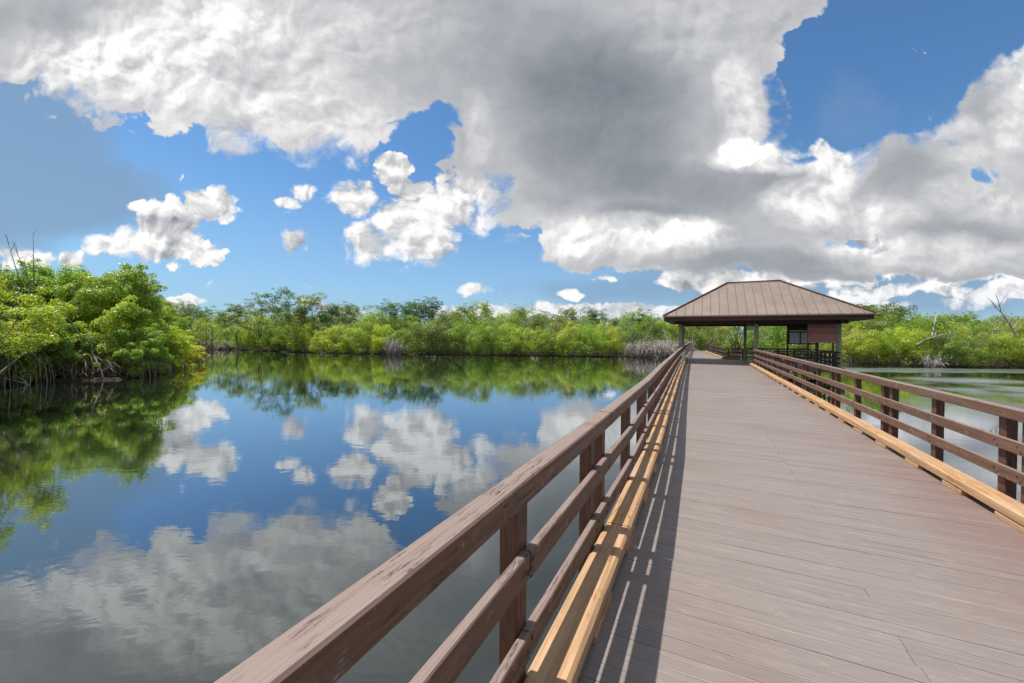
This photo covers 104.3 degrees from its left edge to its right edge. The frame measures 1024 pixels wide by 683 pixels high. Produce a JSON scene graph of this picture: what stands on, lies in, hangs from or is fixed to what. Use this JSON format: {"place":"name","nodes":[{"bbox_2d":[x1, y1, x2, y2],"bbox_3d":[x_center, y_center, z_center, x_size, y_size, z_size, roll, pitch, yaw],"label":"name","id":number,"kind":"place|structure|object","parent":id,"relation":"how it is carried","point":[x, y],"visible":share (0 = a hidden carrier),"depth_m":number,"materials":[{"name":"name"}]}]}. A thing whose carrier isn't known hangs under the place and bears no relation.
{"place":"outdoors","nodes":[
{"label":"outdoors","id":0,"kind":"place"},
{"bbox_2d":[0,349,1023,682],"bbox_3d":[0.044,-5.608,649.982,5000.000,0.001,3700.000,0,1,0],"label":"water","id":1,"kind":"structure","parent":0,"point":[220,513],"depth_m":7.62,"materials":[{"name":"blue liquid"}]},
{"bbox_2d":[662,280,876,378],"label":"pavilion","id":2,"kind":"structure","parent":1,"relation":"in","point":[757,304],"depth_m":29.52,"materials":[{"name":"beige metal"}]},
{"bbox_2d":[786,325,818,361],"bbox_3d":[23.009,0.248,31.538,2.070,3.040,0.120,1,1,26],"label":"information board","id":3,"kind":"object","parent":2,"relation":"on","point":[796,334],"visible":0.6,"depth_m":31.64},
{"bbox_2d":[577,349,1023,682],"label":"boardwalk","id":4,"kind":"structure","parent":1,"relation":"in","point":[783,534],"depth_m":3.55,"materials":[{"name":"grey"}]},
{"bbox_2d":[214,342,689,682],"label":"wooden railing","id":5,"kind":"object","parent":4,"relation":"attached to","point":[336,638],"visible":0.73,"depth_m":1.73,"materials":[{"name":"wood"}]},
{"bbox_2d":[522,357,686,682],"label":"timber kerb","id":6,"kind":"structure","parent":4,"relation":"on","point":[572,635],"depth_m":2.95,"materials":[{"name":"yellow wood"}]},
{"bbox_2d":[705,344,742,359],"bbox_3d":[26.507,1.251,52.487,1.415,1.540,32.475,1,1,20],"label":"wooden railing","id":7,"kind":"object","parent":4,"relation":"attached to","point":[718,351],"visible":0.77,"depth_m":41.94,"materials":[{"name":"wood"}]},
{"bbox_2d":[748,363,1023,533],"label":"timber kerb","id":8,"kind":"structure","parent":4,"relation":"on","point":[1009,510],"depth_m":5.86,"materials":[{"name":"yellow wood"}]},
{"bbox_2d":[751,349,1023,503],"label":"wooden railing","id":9,"kind":"object","parent":4,"relation":"attached to","point":[1007,443],"visible":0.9,"depth_m":6.24,"materials":[{"name":"wood"}]},
{"bbox_2d":[0,0,1023,338],"label":"sky","id":10,"kind":"structure","parent":0,"point":[617,156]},
{"bbox_2d":[6,335,1023,383],"bbox_3d":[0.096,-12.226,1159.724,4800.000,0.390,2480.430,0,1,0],"label":"ground","id":11,"kind":"structure","parent":0,"point":[88,378],"depth_m":57.88,"materials":[{"name":"soil"}]},
{"bbox_2d":[0,275,47,386],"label":"mangrove bush","id":12,"kind":"object","parent":11,"relation":"on","point":[4,362],"visible":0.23,"depth_m":22.41,"materials":[{"name":"green plant"}]},
{"bbox_2d":[0,271,48,301],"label":"mangrove tree","id":13,"kind":"object","parent":11,"relation":"on","point":[15,288],"visible":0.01,"depth_m":26.92,"materials":[{"name":"green plant"}]},
{"bbox_2d":[0,277,68,374],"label":"mangrove tree","id":14,"kind":"object","parent":11,"relation":"on","point":[15,339],"visible":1,"depth_m":14.86,"materials":[{"name":"green plant"}]},
{"bbox_2d":[0,296,74,385],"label":"mangrove bush","id":15,"kind":"object","parent":11,"relation":"on","point":[37,360],"visible":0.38,"depth_m":22.71,"materials":[{"name":"green plant"}]},
{"bbox_2d":[6,323,103,381],"bbox_3d":[-28.658,0.584,24.603,4.605,4.280,4.932,1,1,42],"label":"mangrove bush","id":16,"kind":"object","parent":11,"relation":"on","point":[68,340],"visible":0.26,"depth_m":24.22,"materials":[{"name":"green plant"}]},
{"bbox_2d":[7,258,104,331],"bbox_3d":[-32.966,-1.646,28.948,6.165,8.744,7.962,0,1,-34],"label":"mangrove tree","id":17,"kind":"object","parent":11,"relation":"on","point":[40,271],"visible":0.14,"depth_m":27.99,"materials":[{"name":"green plant"}]},
{"bbox_2d":[47,295,114,375],"bbox_3d":[-29.205,-0.238,26.407,4.893,6.202,5.240,1,1,12],"label":"mangrove bush","id":18,"kind":"object","parent":11,"relation":"on","point":[90,316],"visible":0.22,"depth_m":26.36,"materials":[{"name":"green plant"}]},
{"bbox_2d":[31,348,131,379],"bbox_3d":[-27.335,1.358,25.356,6.668,2.682,4.392,0,1,0],"label":"root tangle","id":19,"kind":"object","parent":11,"relation":"on","point":[89,371],"visible":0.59,"depth_m":24.89,"materials":[{"name":"brown plant"}]},
{"bbox_2d":[38,272,127,331],"bbox_3d":[-32.439,-1.339,30.101,7.029,7.982,7.954,1,1,7],"label":"mangrove tree","id":20,"kind":"object","parent":11,"relation":"on","point":[119,300],"visible":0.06,"depth_m":28.81,"materials":[{"name":"green plant"}]},
{"bbox_2d":[48,263,180,357],"bbox_3d":[-29.260,-1.530,29.673,7.464,8.476,8.446,0,1,-1],"label":"mangrove tree","id":21,"kind":"object","parent":11,"relation":"on","point":[148,302],"visible":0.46,"depth_m":28.52,"materials":[{"name":"green plant"}]},
{"bbox_2d":[57,294,178,376],"bbox_3d":[-27.500,-0.187,27.353,6.165,6.080,5.756,1,1,19],"label":"mangrove bush","id":22,"kind":"object","parent":11,"relation":"on","point":[122,311],"visible":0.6,"depth_m":26.38,"materials":[{"name":"green plant"}]},
{"bbox_2d":[78,323,173,377],"bbox_3d":[-25.455,0.693,26.632,4.317,4.013,4.624,1,1,29],"label":"mangrove bush","id":23,"kind":"object","parent":11,"relation":"on","point":[131,355],"visible":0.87,"depth_m":26.50,"materials":[{"name":"green plant"}]},
{"bbox_2d":[117,315,191,360],"bbox_3d":[-29.705,0.068,32.672,5.180,5.253,5.548,0,1,-10],"label":"mangrove bush","id":24,"kind":"object","parent":11,"relation":"on","point":[162,322],"visible":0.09,"depth_m":33.41,"materials":[{"name":"green plant"}]},
{"bbox_2d":[116,320,197,372],"bbox_3d":[-27.229,0.482,30.212,5.180,4.378,5.548,1,1,7],"label":"mangrove bush","id":25,"kind":"object","parent":11,"relation":"on","point":[181,352],"visible":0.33,"depth_m":30.62,"materials":[{"name":"green plant"}]},
{"bbox_2d":[155,299,195,340],"bbox_3d":[-49.855,-1.968,55.873,9.157,8.380,7.090,0,1,-26],"label":"mangrove tree","id":26,"kind":"object","parent":11,"relation":"on","point":[182,322],"visible":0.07,"depth_m":56.53,"materials":[{"name":"green plant"}]},
{"bbox_2d":[171,333,204,366],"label":"mangrove bush","id":27,"kind":"object","parent":11,"relation":"on","point":[189,358],"visible":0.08,"depth_m":35.64,"materials":[{"name":"green plant"}]},
{"bbox_2d":[176,305,208,337],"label":"mangrove tree","id":28,"kind":"object","parent":11,"relation":"on","point":[193,312],"visible":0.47,"depth_m":76.43,"materials":[{"name":"green plant"}]},
{"bbox_2d":[185,317,224,349],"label":"mangrove bush","id":29,"kind":"object","parent":11,"relation":"on","point":[196,324],"visible":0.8,"depth_m":70.57,"materials":[{"name":"green plant"}]},
{"bbox_2d":[212,298,257,350],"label":"open crowned tree","id":30,"kind":"object","parent":11,"relation":"on","point":[238,313],"visible":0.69,"depth_m":69.52,"materials":[{"name":"green plant"}]},
{"bbox_2d":[209,292,270,350],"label":"open crowned tree","id":31,"kind":"object","parent":11,"relation":"on","point":[261,310],"visible":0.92,"depth_m":67.85,"materials":[{"name":"green plant"}]},
{"bbox_2d":[229,328,258,349],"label":"mangrove bush","id":32,"kind":"object","parent":11,"relation":"on","point":[243,345],"visible":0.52,"depth_m":73.96,"materials":[{"name":"green plant"}]},
{"bbox_2d":[241,325,270,350],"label":"mangrove bush","id":33,"kind":"object","parent":11,"relation":"on","point":[249,340],"visible":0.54,"depth_m":70.17,"materials":[{"name":"green plant"}]},
{"bbox_2d":[240,313,278,348],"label":"mangrove bush","id":34,"kind":"object","parent":11,"relation":"on","point":[255,317],"visible":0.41,"depth_m":74.66,"materials":[{"name":"green plant"}]},
{"bbox_2d":[259,325,287,351],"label":"mangrove bush","id":35,"kind":"object","parent":11,"relation":"on","point":[269,330],"visible":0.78,"depth_m":67.13,"materials":[{"name":"green plant"}]},
{"bbox_2d":[258,311,295,350],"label":"mangrove bush","id":36,"kind":"object","parent":11,"relation":"on","point":[282,320],"visible":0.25,"depth_m":70.52,"materials":[{"name":"green plant"}]},
{"bbox_2d":[254,286,312,326],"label":"open crowned tree","id":37,"kind":"object","parent":11,"relation":"on","point":[296,312],"visible":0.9,"depth_m":65.16,"materials":[{"name":"green plant"}]},
{"bbox_2d":[271,320,311,351],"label":"mangrove bush","id":38,"kind":"object","parent":11,"relation":"on","point":[281,335],"visible":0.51,"depth_m":65.67,"materials":[{"name":"green plant"}]},
{"bbox_2d":[269,313,316,350],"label":"mangrove bush","id":39,"kind":"object","parent":11,"relation":"on","point":[294,319],"visible":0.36,"depth_m":68.38,"materials":[{"name":"green plant"}]},
{"bbox_2d":[286,323,319,351],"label":"mangrove bush","id":40,"kind":"object","parent":11,"relation":"on","point":[306,329],"visible":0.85,"depth_m":64.02,"materials":[{"name":"green plant"}]},
{"bbox_2d":[281,292,328,344],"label":"open crowned tree","id":41,"kind":"object","parent":11,"relation":"on","point":[299,299],"visible":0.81,"depth_m":68.21,"materials":[{"name":"green plant"}]},
{"bbox_2d":[306,327,335,352],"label":"mangrove bush","id":42,"kind":"object","parent":11,"relation":"on","point":[310,348],"visible":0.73,"depth_m":62.64,"materials":[{"name":"green plant"}]},
{"bbox_2d":[314,301,350,334],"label":"open crowned tree","id":43,"kind":"object","parent":11,"relation":"on","point":[327,312],"visible":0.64,"depth_m":70.68,"materials":[{"name":"green plant"}]},
{"bbox_2d":[319,324,350,352],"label":"mangrove bush","id":44,"kind":"object","parent":11,"relation":"on","point":[335,330],"visible":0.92,"depth_m":62.14,"materials":[{"name":"green plant"}]},
{"bbox_2d":[335,325,369,352],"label":"mangrove bush","id":45,"kind":"object","parent":11,"relation":"on","point":[350,336],"visible":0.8,"depth_m":61.70,"materials":[{"name":"green plant"}]},
{"bbox_2d":[339,302,378,334],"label":"mangrove tree","id":46,"kind":"object","parent":11,"relation":"on","point":[351,311],"visible":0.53,"depth_m":71.18,"materials":[{"name":"green plant"}]},
{"bbox_2d":[349,321,383,353],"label":"mangrove bush","id":47,"kind":"object","parent":11,"relation":"on","point":[367,327],"visible":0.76,"depth_m":61.30,"materials":[{"name":"green plant"}]},
{"bbox_2d":[342,309,394,351],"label":"mangrove bush","id":48,"kind":"object","parent":11,"relation":"on","point":[366,319],"visible":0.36,"depth_m":65.83,"materials":[{"name":"green plant"}]},
{"bbox_2d":[368,324,395,353],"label":"mangrove bush","id":49,"kind":"object","parent":11,"relation":"on","point":[385,328],"visible":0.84,"depth_m":60.70,"materials":[{"name":"green plant"}]},
{"bbox_2d":[382,338,406,354],"bbox_3d":[-17.612,0.558,59.481,4.021,3.284,3.311,0,1,-24],"label":"dead brush","id":50,"kind":"object","parent":11,"relation":"on","point":[393,347],"visible":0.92,"depth_m":59.21,"materials":[{"name":"plant"}]},
{"bbox_2d":[379,316,412,351],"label":"mangrove bush","id":51,"kind":"object","parent":11,"relation":"on","point":[398,322],"visible":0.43,"depth_m":65.78,"materials":[{"name":"green plant"}]},
{"bbox_2d":[386,300,416,339],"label":"mangrove tree","id":52,"kind":"object","parent":11,"relation":"on","point":[401,309],"visible":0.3,"depth_m":70.33,"materials":[{"name":"green plant"}]},
{"bbox_2d":[388,316,426,353],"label":"mangrove bush","id":53,"kind":"object","parent":11,"relation":"on","point":[407,347],"visible":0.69,"depth_m":60.87,"materials":[{"name":"green plant"}]},
{"bbox_2d":[393,315,427,351],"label":"mangrove bush","id":54,"kind":"object","parent":11,"relation":"on","point":[412,321],"visible":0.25,"depth_m":65.77,"materials":[{"name":"green plant"}]},
{"bbox_2d":[400,303,435,350],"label":"mangrove tree","id":55,"kind":"object","parent":11,"relation":"on","point":[421,312],"visible":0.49,"depth_m":69.88,"materials":[{"name":"green plant"}]},
{"bbox_2d":[404,296,443,322],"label":"open crowned tree","id":56,"kind":"object","parent":11,"relation":"on","point":[432,307],"visible":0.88,"depth_m":69.52,"materials":[{"name":"green plant"}]},
{"bbox_2d":[406,323,445,354],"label":"mangrove bush","id":57,"kind":"object","parent":11,"relation":"on","point":[426,343],"visible":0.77,"depth_m":59.48,"materials":[{"name":"green plant"}]},
{"bbox_2d":[425,319,463,353],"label":"mangrove bush","id":58,"kind":"object","parent":11,"relation":"on","point":[447,342],"visible":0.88,"depth_m":60.11,"materials":[{"name":"green plant"}]},
{"bbox_2d":[429,310,465,352],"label":"mangrove bush","id":59,"kind":"object","parent":11,"relation":"on","point":[455,319],"visible":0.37,"depth_m":64.80,"materials":[{"name":"green plant"}]},
{"bbox_2d":[442,321,479,353],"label":"mangrove bush","id":60,"kind":"object","parent":11,"relation":"on","point":[450,331],"visible":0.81,"depth_m":60.87,"materials":[{"name":"green plant"}]},
{"bbox_2d":[455,314,491,352],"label":"mangrove bush","id":61,"kind":"object","parent":11,"relation":"on","point":[468,324],"visible":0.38,"depth_m":64.39,"materials":[{"name":"green plant"}]},
{"bbox_2d":[464,325,495,355],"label":"mangrove bush","id":62,"kind":"object","parent":11,"relation":"on","point":[471,348],"visible":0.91,"depth_m":58.96,"materials":[{"name":"green plant"}]},
{"bbox_2d":[465,300,502,350],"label":"mangrove tree","id":63,"kind":"object","parent":11,"relation":"on","point":[484,306],"visible":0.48,"depth_m":69.27,"materials":[{"name":"green plant"}]},
{"bbox_2d":[474,325,504,353],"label":"mangrove bush","id":64,"kind":"object","parent":11,"relation":"on","point":[495,331],"visible":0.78,"depth_m":59.91,"materials":[{"name":"green plant"}]},
{"bbox_2d":[487,310,525,352],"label":"mangrove bush","id":65,"kind":"object","parent":11,"relation":"on","point":[513,314],"visible":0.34,"depth_m":64.08,"materials":[{"name":"green plant"}]},
{"bbox_2d":[493,323,527,355],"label":"mangrove bush","id":66,"kind":"object","parent":11,"relation":"on","point":[504,342],"visible":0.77,"depth_m":59.17,"materials":[{"name":"green plant"}]},
{"bbox_2d":[506,327,533,355],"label":"mangrove bush","id":67,"kind":"object","parent":11,"relation":"on","point":[518,331],"visible":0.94,"depth_m":58.97,"materials":[{"name":"green plant"}]},
{"bbox_2d":[505,311,545,352],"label":"mangrove bush","id":68,"kind":"object","parent":11,"relation":"on","point":[535,319],"visible":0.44,"depth_m":63.41,"materials":[{"name":"green plant"}]},
{"bbox_2d":[527,326,553,355],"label":"mangrove bush","id":69,"kind":"object","parent":11,"relation":"on","point":[538,342],"visible":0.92,"depth_m":58.94,"materials":[{"name":"green plant"}]},
{"bbox_2d":[528,313,561,353],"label":"mangrove bush","id":70,"kind":"object","parent":11,"relation":"on","point":[539,321],"visible":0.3,"depth_m":63.22,"materials":[{"name":"green plant"}]},
{"bbox_2d":[539,327,568,355],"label":"mangrove bush","id":71,"kind":"object","parent":11,"relation":"on","point":[549,340],"visible":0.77,"depth_m":59.07,"materials":[{"name":"green plant"}]},
{"bbox_2d":[555,321,584,355],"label":"mangrove bush","id":72,"kind":"object","parent":11,"relation":"on","point":[566,332],"visible":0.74,"depth_m":58.08,"materials":[{"name":"green plant"}]},
{"bbox_2d":[563,323,600,356],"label":"mangrove bush","id":73,"kind":"object","parent":11,"relation":"on","point":[587,331],"visible":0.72,"depth_m":57.79,"materials":[{"name":"green plant"}]},
{"bbox_2d":[579,306,607,324],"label":"open crowned tree","id":74,"kind":"object","parent":11,"relation":"on","point":[591,314],"visible":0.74,"depth_m":68.47,"materials":[{"name":"green plant"}]},
{"bbox_2d":[583,323,611,355],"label":"mangrove bush","id":75,"kind":"object","parent":11,"relation":"on","point":[600,333],"visible":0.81,"depth_m":58.22,"materials":[{"name":"green plant"}]},
{"bbox_2d":[185,311,1023,360],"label":"woods","id":76,"kind":"object","parent":11,"relation":"on","point":[904,318],"visible":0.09,"depth_m":84.13,"materials":[{"name":"green plant"}]},
{"bbox_2d":[594,327,628,356],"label":"mangrove bush","id":77,"kind":"object","parent":11,"relation":"on","point":[617,341],"visible":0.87,"depth_m":57.47,"materials":[{"name":"green plant"}]},
{"bbox_2d":[607,320,641,353],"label":"mangrove bush","id":78,"kind":"object","parent":11,"relation":"on","point":[626,328],"visible":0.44,"depth_m":62.80,"materials":[{"name":"green plant"}]},
{"bbox_2d":[618,307,650,351],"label":"mangrove tree","id":79,"kind":"object","parent":11,"relation":"on","point":[628,316],"visible":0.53,"depth_m":67.19,"materials":[{"name":"green plant"}]},
{"bbox_2d":[621,314,664,346],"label":"mangrove bush","id":80,"kind":"object","parent":11,"relation":"on","point":[639,325],"visible":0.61,"depth_m":62.94,"materials":[{"name":"green plant"}]},
{"bbox_2d":[617,329,693,357],"bbox_3d":[20.756,0.585,58.464,10.700,5.136,7.333,0,1,0],"label":"dead brush","id":81,"kind":"object","parent":11,"relation":"on","point":[660,350],"visible":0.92,"depth_m":57.55,"materials":[{"name":"plant"}]},
{"bbox_2d":[643,319,685,349],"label":"mangrove bush","id":82,"kind":"object","parent":11,"relation":"on","point":[659,324],"visible":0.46,"depth_m":62.71,"materials":[{"name":"green plant"}]},
{"bbox_2d":[663,324,709,350],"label":"mangrove bush","id":83,"kind":"object","parent":11,"relation":"on","point":[688,335],"visible":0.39,"depth_m":63.06,"materials":[{"name":"green plant"}]},
{"bbox_2d":[674,326,726,350],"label":"mangrove bush","id":84,"kind":"object","parent":11,"relation":"on","point":[697,328],"visible":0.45,"depth_m":64.10,"materials":[{"name":"green plant"}]},
{"bbox_2d":[701,326,734,352],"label":"mangrove bush","id":85,"kind":"object","parent":11,"relation":"on","point":[724,339],"visible":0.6,"depth_m":66.24,"materials":[{"name":"green plant"}]},
{"bbox_2d":[718,326,753,353],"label":"mangrove tree","id":86,"kind":"object","parent":11,"relation":"on","point":[736,343],"visible":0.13,"depth_m":70.94,"materials":[{"name":"green plant"}]},
{"bbox_2d":[743,326,786,355],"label":"mangrove bush","id":87,"kind":"object","parent":11,"relation":"on","point":[771,333],"visible":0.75,"depth_m":61.80,"materials":[{"name":"green plant"}]},
{"bbox_2d":[771,326,813,355],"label":"mangrove bush","id":88,"kind":"object","parent":11,"relation":"on","point":[782,338],"visible":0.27,"depth_m":60.98,"materials":[{"name":"green plant"}]},
{"bbox_2d":[841,329,883,362],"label":"mangrove bush","id":89,"kind":"object","parent":11,"relation":"on","point":[849,343],"visible":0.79,"depth_m":45.79,"materials":[{"name":"green plant"}]},
{"bbox_2d":[842,329,897,363],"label":"mangrove bush","id":90,"kind":"object","parent":11,"relation":"on","point":[870,335],"visible":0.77,"depth_m":45.08,"materials":[{"name":"green plant"}]},
{"bbox_2d":[847,316,900,360],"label":"mangrove bush","id":91,"kind":"object","parent":11,"relation":"on","point":[873,323],"visible":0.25,"depth_m":48.88,"materials":[{"name":"green plant"}]},
{"bbox_2d":[856,301,913,355],"bbox_3d":[52.329,-1.396,55.875,6.347,8.734,5.556,1,1,10],"label":"mangrove tree","id":92,"kind":"object","parent":11,"relation":"on","point":[882,307],"visible":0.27,"depth_m":54.97,"materials":[{"name":"green plant"}]},
{"bbox_2d":[859,314,916,361],"bbox_3d":[46.297,-0.184,49.330,6.590,6.362,4.802,1,1,7],"label":"mangrove bush","id":93,"kind":"object","parent":11,"relation":"on","point":[894,327],"visible":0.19,"depth_m":48.27,"materials":[{"name":"green plant"}]},
{"bbox_2d":[871,328,917,364],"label":"mangrove bush","id":94,"kind":"object","parent":11,"relation":"on","point":[888,345],"visible":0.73,"depth_m":44.23,"materials":[{"name":"green plant"}]},
{"bbox_2d":[883,326,935,364],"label":"mangrove bush","id":95,"kind":"object","parent":11,"relation":"on","point":[907,333],"visible":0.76,"depth_m":43.80,"materials":[{"name":"green plant"}]},
{"bbox_2d":[889,319,931,362],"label":"mangrove bush","id":96,"kind":"object","parent":11,"relation":"on","point":[918,325],"visible":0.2,"depth_m":47.34,"materials":[{"name":"green plant"}]},
{"bbox_2d":[893,316,964,361],"bbox_3d":[50.195,0.000,47.839,7.095,6.078,5.229,1,1,6],"label":"mangrove bush","id":97,"kind":"object","parent":11,"relation":"on","point":[944,328],"visible":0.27,"depth_m":47.15,"materials":[{"name":"green plant"}]},
{"bbox_2d":[915,353,947,366],"bbox_3d":[44.518,1.860,42.265,2.780,2.110,2.005,0,1,0],"label":"dead brush","id":98,"kind":"object","parent":11,"relation":"on","point":[927,361],"visible":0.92,"depth_m":42.12,"materials":[{"name":"plant"}]},
{"bbox_2d":[911,331,983,364],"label":"mangrove bush","id":99,"kind":"object","parent":11,"relation":"on","point":[941,338],"visible":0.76,"depth_m":42.35,"materials":[{"name":"green plant"}]},
{"bbox_2d":[939,335,989,367],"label":"mangrove bush","id":100,"kind":"object","parent":11,"relation":"on","point":[968,362],"visible":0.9,"depth_m":41.72,"materials":[{"name":"green plant"}]},
{"bbox_2d":[954,333,1003,365],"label":"mangrove bush","id":101,"kind":"object","parent":11,"relation":"on","point":[992,346],"visible":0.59,"depth_m":41.85,"materials":[{"name":"green plant"}]},
{"bbox_2d":[960,332,1023,366],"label":"mangrove bush","id":102,"kind":"object","parent":11,"relation":"on","point":[1002,339],"visible":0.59,"depth_m":41.78,"materials":[{"name":"green plant"}]},
{"bbox_2d":[962,320,1023,363],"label":"mangrove bush","id":103,"kind":"object","parent":11,"relation":"on","point":[991,329],"visible":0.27,"depth_m":45.99,"materials":[{"name":"green plant"}]},
{"bbox_2d":[983,330,1023,366],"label":"mangrove bush","id":104,"kind":"object","parent":11,"relation":"on","point":[1002,347],"visible":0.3,"depth_m":42.34,"materials":[{"name":"green plant"}]},
{"bbox_2d":[1004,337,1023,366],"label":"mangrove bush","id":105,"kind":"object","parent":11,"relation":"on","point":[1019,353],"visible":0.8,"depth_m":40.99,"materials":[{"name":"green plant"}]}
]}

